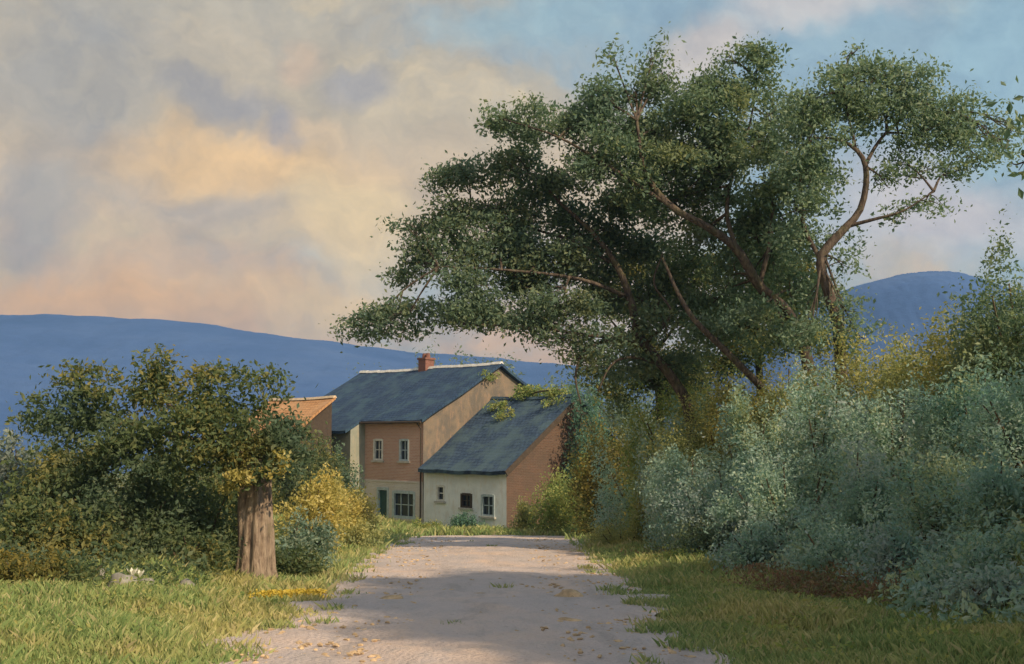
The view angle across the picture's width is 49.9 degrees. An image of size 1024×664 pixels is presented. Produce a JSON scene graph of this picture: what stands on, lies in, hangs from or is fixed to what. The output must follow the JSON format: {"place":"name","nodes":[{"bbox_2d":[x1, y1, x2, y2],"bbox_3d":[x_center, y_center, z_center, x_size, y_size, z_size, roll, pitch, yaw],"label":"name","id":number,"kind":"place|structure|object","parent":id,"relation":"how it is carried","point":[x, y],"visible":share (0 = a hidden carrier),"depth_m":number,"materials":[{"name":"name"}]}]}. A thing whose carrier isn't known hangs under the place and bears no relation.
{"place":"outdoors","nodes":[
{"label":"outdoors","id":0,"kind":"place"},
{"bbox_2d":[0,314,666,473],"bbox_3d":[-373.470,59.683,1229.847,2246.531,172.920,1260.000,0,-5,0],"label":"hill","id":1,"kind":"structure","parent":0,"point":[30,345],"depth_m":981.02,"materials":[{"name":"blue"}]},
{"bbox_2d":[202,535,732,663],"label":"lane","id":2,"kind":"structure","parent":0,"point":[489,634],"depth_m":12.07,"materials":[{"name":"beige gravel"}]},
{"bbox_2d":[230,536,695,663],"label":"pebbles","id":3,"kind":"object","parent":2,"relation":"on","point":[359,651],"visible":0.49,"depth_m":11.20,"materials":[{"name":"gravel"}]},
{"bbox_2d":[556,589,583,596],"bbox_3d":[0.773,3.527,14.771,0.414,0.149,0.302,0,-5,0],"label":"lane stone","id":4,"kind":"object","parent":2,"relation":"on","point":[568,593],"visible":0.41,"depth_m":14.69,"materials":[{"name":"brown stone"}]},
{"bbox_2d":[558,617,581,620],"bbox_3d":[0.630,3.038,11.578,0.307,0.070,0.214,-3,-6,30],"label":"lane stone","id":5,"kind":"object","parent":2,"relation":"on","point":[566,619],"visible":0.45,"depth_m":11.53,"materials":[{"name":"brown stone"}]},
{"bbox_2d":[0,464,1023,663],"bbox_3d":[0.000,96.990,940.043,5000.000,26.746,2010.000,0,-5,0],"label":"ground","id":6,"kind":"structure","parent":0,"point":[50,655],"depth_m":10.89,"materials":[{"name":"green plant"}]},
{"bbox_2d":[0,427,65,520],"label":"shrub","id":7,"kind":"object","parent":6,"relation":"on","point":[8,452],"visible":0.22,"depth_m":18.33,"materials":[{"name":"green plant"}]},
{"bbox_2d":[0,543,81,583],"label":"shrub","id":8,"kind":"object","parent":6,"relation":"on","point":[19,568],"visible":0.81,"depth_m":12.26,"materials":[{"name":"green plant"}]},
{"bbox_2d":[0,478,93,560],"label":"shrub","id":9,"kind":"object","parent":6,"relation":"on","point":[25,515],"visible":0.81,"depth_m":14.90,"materials":[{"name":"green plant"}]},
{"bbox_2d":[0,534,104,569],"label":"shrub","id":10,"kind":"object","parent":6,"relation":"on","point":[32,552],"visible":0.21,"depth_m":14.06,"materials":[{"name":"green plant"}]},
{"bbox_2d":[0,452,129,552],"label":"shrub","id":11,"kind":"object","parent":6,"relation":"on","point":[76,494],"visible":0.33,"depth_m":16.25,"materials":[{"name":"green plant"}]},
{"bbox_2d":[0,424,130,504],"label":"shrub","id":12,"kind":"object","parent":6,"relation":"on","point":[42,440],"visible":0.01,"depth_m":20.47,"materials":[{"name":"green plant"}]},
{"bbox_2d":[32,549,129,587],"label":"shrub","id":13,"kind":"object","parent":6,"relation":"on","point":[92,571],"visible":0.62,"depth_m":12.82,"materials":[{"name":"green plant"}]},
{"bbox_2d":[46,514,160,563],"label":"shrub","id":14,"kind":"object","parent":6,"relation":"on","point":[104,528],"visible":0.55,"depth_m":15.37,"materials":[{"name":"green plant"}]},
{"bbox_2d":[107,572,137,586],"bbox_3d":[-4.613,2.947,13.004,0.350,0.214,0.251,0,-5,0],"label":"field stone","id":15,"kind":"object","parent":6,"relation":"on","point":[117,576],"visible":0.32,"depth_m":12.94,"materials":[{"name":"grey stone"}]},
{"bbox_2d":[127,567,144,577],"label":"white flower","id":16,"kind":"object","parent":6,"relation":"on","point":[131,571],"visible":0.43,"depth_m":13.37,"materials":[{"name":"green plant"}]},
{"bbox_2d":[52,456,220,560],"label":"shrub","id":17,"kind":"object","parent":6,"relation":"on","point":[134,520],"visible":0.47,"depth_m":16.62,"materials":[{"name":"green plant"}]},
{"bbox_2d":[0,527,292,586],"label":"hedge undergrowth","id":18,"kind":"object","parent":6,"relation":"on","point":[135,561],"visible":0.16,"depth_m":14.69,"materials":[{"name":"green plant"}]},
{"bbox_2d":[139,578,154,583],"bbox_3d":[-4.615,3.164,13.848,0.220,0.141,0.164,2,-6,-25],"label":"field stone","id":19,"kind":"object","parent":6,"relation":"on","point":[150,579],"visible":0.21,"depth_m":13.81,"materials":[{"name":"grey stone"}]},
{"bbox_2d":[4,343,327,578],"bbox_3d":[-5.354,2.046,16.582,5.034,3.839,2.555,0,-5,0],"label":"pollard tree","id":20,"kind":"object","parent":6,"relation":"on","point":[259,460],"visible":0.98,"depth_m":16.59,"materials":[{"name":"green plant"}]},
{"bbox_2d":[137,451,237,570],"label":"shrub","id":21,"kind":"object","parent":6,"relation":"on","point":[213,519],"visible":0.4,"depth_m":16.91,"materials":[{"name":"green plant"}]},
{"bbox_2d":[180,578,194,585],"bbox_3d":[-4.206,3.258,14.227,0.213,0.154,0.135,0,-5,0],"label":"field stone","id":22,"kind":"object","parent":6,"relation":"on","point":[187,580],"visible":0.37,"depth_m":14.19,"materials":[{"name":"grey stone"}]},
{"bbox_2d":[103,414,275,544],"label":"shrub","id":23,"kind":"object","parent":6,"relation":"on","point":[205,483],"visible":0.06,"depth_m":21.20,"materials":[{"name":"green plant"}]},
{"bbox_2d":[134,520,247,580],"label":"shrub","id":24,"kind":"object","parent":6,"relation":"on","point":[210,550],"visible":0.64,"depth_m":15.86,"materials":[{"name":"green plant"}]},
{"bbox_2d":[192,410,283,514],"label":"tree","id":25,"kind":"object","parent":6,"relation":"on","point":[275,499],"visible":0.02,"depth_m":45.91,"materials":[{"name":"green plant"}]},
{"bbox_2d":[247,587,334,600],"bbox_3d":[-2.902,3.453,14.442,1.211,0.214,0.752,2,-6,-22],"label":"yellow flower patch","id":26,"kind":"object","parent":6,"relation":"on","point":[299,591],"visible":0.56,"depth_m":14.35,"materials":[{"name":"yellow plant"}]},
{"bbox_2d":[249,395,336,468],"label":"outbuilding","id":27,"kind":"structure","parent":6,"relation":"on","point":[318,410],"depth_m":59.47,"materials":[{"name":"orange ceramic"}]},
{"bbox_2d":[275,539,329,576],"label":"shrub","id":28,"kind":"object","parent":6,"relation":"on","point":[296,565],"visible":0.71,"depth_m":18.24,"materials":[{"name":"green plant"}]},
{"bbox_2d":[275,503,345,568],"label":"shrub","id":29,"kind":"object","parent":6,"relation":"on","point":[317,536],"visible":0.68,"depth_m":20.19,"materials":[{"name":"green plant"}]},
{"bbox_2d":[272,412,353,515],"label":"tree","id":30,"kind":"object","parent":6,"relation":"on","point":[286,493],"visible":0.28,"depth_m":50.62,"materials":[{"name":"green plant"}]},
{"bbox_2d":[273,462,358,551],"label":"shrub","id":31,"kind":"object","parent":6,"relation":"on","point":[328,503],"visible":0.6,"depth_m":27.44,"materials":[{"name":"yellow plant"}]},
{"bbox_2d":[287,476,371,544],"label":"shrub","id":32,"kind":"object","parent":6,"relation":"on","point":[359,508],"visible":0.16,"depth_m":31.78,"materials":[{"name":"yellow plant"}]},
{"bbox_2d":[316,437,365,499],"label":"tree","id":33,"kind":"object","parent":6,"relation":"on","point":[349,472],"visible":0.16,"depth_m":52.01,"materials":[{"name":"green plant"}]},
{"bbox_2d":[347,481,381,533],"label":"shrub","id":34,"kind":"object","parent":6,"relation":"on","point":[369,513],"visible":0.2,"depth_m":39.39,"materials":[{"name":"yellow plant"}]},
{"bbox_2d":[334,516,395,549],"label":"shrub","id":35,"kind":"object","parent":6,"relation":"on","point":[357,535],"visible":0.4,"depth_m":30.58,"materials":[{"name":"green plant"}]},
{"bbox_2d":[364,327,442,369],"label":"tree","id":36,"kind":"object","parent":6,"relation":"on","point":[425,350],"visible":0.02,"depth_m":88.00,"materials":[{"name":"green plant"}]},
{"bbox_2d":[408,515,446,527],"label":"shrub","id":37,"kind":"object","parent":6,"relation":"on","point":[426,523],"visible":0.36,"depth_m":55.08,"materials":[{"name":"green plant"}]},
{"bbox_2d":[324,353,538,523],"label":"brick house","id":38,"kind":"structure","parent":6,"relation":"on","point":[393,430],"depth_m":60.62,"materials":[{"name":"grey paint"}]},
{"bbox_2d":[371,439,383,461],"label":"window","id":39,"kind":"structure","parent":38,"relation":"in","point":[377,443],"depth_m":60.48,"materials":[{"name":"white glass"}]},
{"bbox_2d":[376,487,388,518],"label":"door","id":40,"kind":"structure","parent":38,"relation":"in","point":[382,492],"depth_m":59.84,"materials":[{"name":"green paint"}]},
{"bbox_2d":[390,490,414,520],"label":"window","id":41,"kind":"structure","parent":38,"relation":"in","point":[403,502],"depth_m":58.63,"materials":[{"name":"white glass"}]},
{"bbox_2d":[397,439,409,462],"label":"window","id":42,"kind":"structure","parent":38,"relation":"in","point":[403,443],"depth_m":58.88,"materials":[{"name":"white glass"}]},
{"bbox_2d":[477,368,574,420],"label":"climbing plant","id":43,"kind":"object","parent":38,"relation":"attached to","point":[527,390],"visible":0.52,"depth_m":59.15,"materials":[{"name":"green plant"}]},
{"bbox_2d":[448,509,484,527],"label":"shrub","id":44,"kind":"object","parent":6,"relation":"on","point":[461,520],"visible":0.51,"depth_m":53.35,"materials":[{"name":"teal plant"}]},
{"bbox_2d":[449,337,550,394],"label":"tree","id":45,"kind":"object","parent":6,"relation":"on","point":[487,361],"depth_m":84.58,"materials":[{"name":"green plant"}]},
{"bbox_2d":[319,142,719,466],"bbox_3d":[0.341,0.186,30.052,11.051,11.210,4.666,2,-6,-18],"label":"windswept tree","id":46,"kind":"object","parent":6,"relation":"on","point":[514,241],"visible":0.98,"depth_m":30.00,"materials":[{"name":"green plant"}]},
{"bbox_2d":[503,495,536,529],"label":"shrub","id":47,"kind":"object","parent":6,"relation":"on","point":[521,521],"visible":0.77,"depth_m":50.77,"materials":[{"name":"green plant"}]},
{"bbox_2d":[418,393,638,528],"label":"whitewashed cottage","id":48,"kind":"structure","parent":6,"relation":"on","point":[485,465],"depth_m":55.74,"materials":[{"name":"paint"}]},
{"bbox_2d":[434,485,445,503],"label":"window","id":49,"kind":"structure","parent":48,"relation":"in","point":[440,489],"depth_m":56.58,"materials":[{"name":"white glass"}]},
{"bbox_2d":[458,493,473,509],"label":"window","id":50,"kind":"structure","parent":48,"relation":"in","point":[465,498],"depth_m":55.15,"materials":[{"name":"black glass"}]},
{"bbox_2d":[478,494,495,518],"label":"window","id":51,"kind":"structure","parent":48,"relation":"in","point":[487,500],"depth_m":54.03,"materials":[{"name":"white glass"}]},
{"bbox_2d":[525,464,589,534],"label":"shrub","id":52,"kind":"object","parent":6,"relation":"on","point":[555,515],"visible":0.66,"depth_m":48.76,"materials":[{"name":"green plant"}]},
{"bbox_2d":[560,378,615,524],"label":"shrub","id":53,"kind":"object","parent":6,"relation":"on","point":[580,417],"visible":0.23,"depth_m":55.69,"materials":[{"name":"teal plant"}]},
{"bbox_2d":[557,438,633,534],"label":"shrub","id":54,"kind":"object","parent":6,"relation":"on","point":[581,507],"visible":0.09,"depth_m":45.85,"materials":[{"name":"green plant"}]},
{"bbox_2d":[557,397,637,538],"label":"shrub","id":55,"kind":"object","parent":6,"relation":"on","point":[584,486],"visible":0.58,"depth_m":43.32,"materials":[{"name":"green plant"}]},
{"bbox_2d":[544,327,666,485],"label":"tree","id":56,"kind":"object","parent":6,"relation":"on","point":[619,420],"visible":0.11,"depth_m":79.50,"materials":[{"name":"green plant"}]},
{"bbox_2d":[584,521,651,546],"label":"shrub","id":57,"kind":"object","parent":6,"relation":"on","point":[605,535],"visible":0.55,"depth_m":32.40,"materials":[{"name":"green plant"}]},
{"bbox_2d":[585,417,656,538],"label":"shrub","id":58,"kind":"object","parent":6,"relation":"on","point":[606,502],"visible":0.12,"depth_m":35.90,"materials":[{"name":"green plant"}]},
{"bbox_2d":[620,492,665,542],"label":"shrub","id":59,"kind":"object","parent":6,"relation":"on","point":[639,505],"visible":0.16,"depth_m":32.53,"materials":[{"name":"green plant"}]},
{"bbox_2d":[564,251,726,429],"bbox_3d":[4.618,2.014,36.038,5.988,9.851,3.434,0,-5,0],"label":"tree foliage","id":60,"kind":"object","parent":6,"relation":"on","point":[613,398],"visible":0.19,"depth_m":35.89,"materials":[{"name":"green plant"}]},
{"bbox_2d":[470,21,846,405],"bbox_3d":[3.831,-1.983,30.215,9.986,12.331,6.411,0,-5,0],"label":"windswept tree","id":61,"kind":"object","parent":6,"relation":"on","point":[660,155],"visible":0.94,"depth_m":28.99,"materials":[{"name":"green plant"}]},
{"bbox_2d":[624,392,721,544],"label":"shrub","id":62,"kind":"object","parent":6,"relation":"on","point":[657,445],"visible":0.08,"depth_m":30.96,"materials":[{"name":"green plant"}]},
{"bbox_2d":[631,430,717,550],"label":"shrub","id":63,"kind":"object","parent":6,"relation":"on","point":[662,479],"visible":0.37,"depth_m":26.36,"materials":[{"name":"green plant"}]},
{"bbox_2d":[643,544,713,561],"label":"shrub","id":64,"kind":"object","parent":6,"relation":"on","point":[672,552],"visible":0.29,"depth_m":21.14,"materials":[{"name":"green plant"}]},
{"bbox_2d":[608,347,763,539],"bbox_3d":[5.320,3.361,32.895,4.934,5.971,3.951,0,-5,0],"label":"shrub","id":65,"kind":"object","parent":6,"relation":"on","point":[633,450],"visible":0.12,"depth_m":32.84,"materials":[{"name":"green plant"}]},
{"bbox_2d":[658,511,739,556],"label":"shrub","id":66,"kind":"object","parent":6,"relation":"on","point":[698,536],"visible":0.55,"depth_m":22.35,"materials":[{"name":"green plant"}]},
{"bbox_2d":[639,355,781,535],"bbox_3d":[5.520,3.002,29.233,4.265,5.307,3.309,0,-5,0],"label":"shrub","id":67,"kind":"object","parent":6,"relation":"on","point":[707,429],"visible":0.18,"depth_m":29.13,"materials":[{"name":"green plant"}]},
{"bbox_2d":[649,445,792,555],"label":"shrub","id":68,"kind":"object","parent":6,"relation":"on","point":[697,510],"visible":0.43,"depth_m":23.03,"materials":[{"name":"green plant"}]},
{"bbox_2d":[693,379,801,529],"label":"shrub","id":69,"kind":"object","parent":6,"relation":"on","point":[735,435],"visible":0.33,"depth_m":24.69,"materials":[{"name":"green plant"}]},
{"bbox_2d":[656,218,846,400],"bbox_3d":[7.391,0.630,34.163,6.324,8.752,3.393,0,-5,0],"label":"tree foliage","id":70,"kind":"object","parent":6,"relation":"on","point":[742,357],"visible":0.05,"depth_m":33.82,"materials":[{"name":"green plant"}]},
{"bbox_2d":[701,510,807,571],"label":"shrub","id":71,"kind":"object","parent":6,"relation":"on","point":[747,550],"visible":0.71,"depth_m":18.55,"materials":[{"name":"green plant"}]},
{"bbox_2d":[708,342,835,471],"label":"shrub","id":72,"kind":"object","parent":6,"relation":"on","point":[770,397],"visible":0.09,"depth_m":28.27,"materials":[{"name":"green plant"}]},
{"bbox_2d":[698,432,851,560],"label":"shrub","id":73,"kind":"object","parent":6,"relation":"on","point":[772,493],"visible":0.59,"depth_m":19.82,"materials":[{"name":"green plant"}]},
{"bbox_2d":[620,538,962,606],"bbox_3d":[4.267,4.261,22.758,4.595,1.724,21.199,-1,-5,6],"label":"russet ground cover","id":74,"kind":"object","parent":6,"relation":"on","point":[813,579],"visible":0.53,"depth_m":14.73,"materials":[{"name":"brown plant"}]},
{"bbox_2d":[762,510,881,574],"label":"shrub","id":75,"kind":"object","parent":6,"relation":"on","point":[831,538],"visible":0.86,"depth_m":16.06,"materials":[{"name":"green plant"}]},
{"bbox_2d":[752,338,895,516],"bbox_3d":[6.216,1.999,21.949,2.871,3.786,2.753,0,-5,0],"label":"shrub","id":76,"kind":"object","parent":6,"relation":"on","point":[801,437],"visible":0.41,"depth_m":21.68,"materials":[{"name":"green plant"}]},
{"bbox_2d":[658,448,1023,627],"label":"bush","id":77,"kind":"object","parent":6,"relation":"on","point":[916,598],"visible":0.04,"depth_m":11.84,"materials":[{"name":"green plant"}]},
{"bbox_2d":[781,430,924,556],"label":"shrub","id":78,"kind":"object","parent":6,"relation":"on","point":[862,483],"visible":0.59,"depth_m":16.94,"materials":[{"name":"green plant"}]},
{"bbox_2d":[776,303,935,474],"bbox_3d":[7.964,1.371,24.954,3.891,4.107,3.096,0,-5,0],"label":"shrub","id":79,"kind":"object","parent":6,"relation":"on","point":[853,367],"visible":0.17,"depth_m":25.04,"materials":[{"name":"green plant"}]},
{"bbox_2d":[751,37,1023,454],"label":"windswept tree","id":80,"kind":"object","parent":6,"relation":"on","point":[905,100],"visible":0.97,"depth_m":26.40,"materials":[{"name":"green plant"}]},
{"bbox_2d":[814,358,960,496],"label":"shrub","id":81,"kind":"object","parent":6,"relation":"on","point":[884,437],"visible":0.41,"depth_m":19.33,"materials":[{"name":"green plant"}]},
{"bbox_2d":[837,323,963,447],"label":"shrub","id":82,"kind":"object","parent":6,"relation":"on","point":[887,377],"visible":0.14,"depth_m":22.60,"materials":[{"name":"green plant"}]},
{"bbox_2d":[836,508,978,584],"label":"shrub","id":83,"kind":"object","parent":6,"relation":"on","point":[889,543],"visible":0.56,"depth_m":14.04,"materials":[{"name":"green plant"}]},
{"bbox_2d":[861,438,990,549],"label":"shrub","id":84,"kind":"object","parent":6,"relation":"on","point":[939,474],"visible":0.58,"depth_m":15.01,"materials":[{"name":"green plant"}]},
{"bbox_2d":[871,546,981,608],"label":"shrub","id":85,"kind":"object","parent":6,"relation":"on","point":[921,572],"visible":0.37,"depth_m":12.26,"materials":[{"name":"green plant"}]},
{"bbox_2d":[883,342,1023,476],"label":"shrub","id":86,"kind":"object","parent":6,"relation":"on","point":[928,433],"visible":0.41,"depth_m":17.35,"materials":[{"name":"green plant"}]},
{"bbox_2d":[888,521,1023,587],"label":"shrub","id":87,"kind":"object","parent":6,"relation":"on","point":[979,550],"visible":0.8,"depth_m":12.21,"materials":[{"name":"green plant"}]},
{"bbox_2d":[893,274,1021,452],"bbox_3d":[8.892,0.857,21.000,3.158,3.731,2.656,0,-5,0],"label":"shrub","id":88,"kind":"object","parent":6,"relation":"on","point":[931,358],"visible":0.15,"depth_m":20.91,"materials":[{"name":"green plant"}]},
{"bbox_2d":[921,554,1023,617],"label":"shrub","id":89,"kind":"object","parent":6,"relation":"on","point":[985,580],"visible":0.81,"depth_m":11.09,"materials":[{"name":"green plant"}]},
{"bbox_2d":[923,431,1023,536],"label":"shrub","id":90,"kind":"object","parent":6,"relation":"on","point":[995,491],"visible":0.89,"depth_m":13.36,"materials":[{"name":"green plant"}]},
{"bbox_2d":[926,269,1023,425],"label":"shrub","id":91,"kind":"object","parent":6,"relation":"on","point":[973,310],"visible":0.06,"depth_m":19.80,"materials":[{"name":"green plant"}]},
{"bbox_2d":[936,202,1023,435],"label":"shrub","id":92,"kind":"object","parent":6,"relation":"on","point":[981,334],"visible":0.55,"depth_m":19.03,"materials":[{"name":"green plant"}]},
{"bbox_2d":[943,360,1023,481],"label":"shrub","id":93,"kind":"object","parent":6,"relation":"on","point":[1012,438],"visible":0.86,"depth_m":15.60,"materials":[{"name":"green plant"}]},
{"bbox_2d":[985,75,1023,198],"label":"roadside tree","id":94,"kind":"object","parent":6,"relation":"on","point":[1010,123],"visible":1,"depth_m":15.72,"materials":[{"name":"green plant"}]},
{"bbox_2d":[0,0,1023,372],"label":"sky","id":95,"kind":"structure","parent":0,"point":[234,164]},
{"bbox_2d":[627,271,1023,430],"bbox_3d":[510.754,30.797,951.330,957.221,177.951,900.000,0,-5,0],"label":"hill","id":96,"kind":"structure","parent":0,"point":[901,299],"depth_m":787.74,"materials":[{"name":"blue"}]}
]}

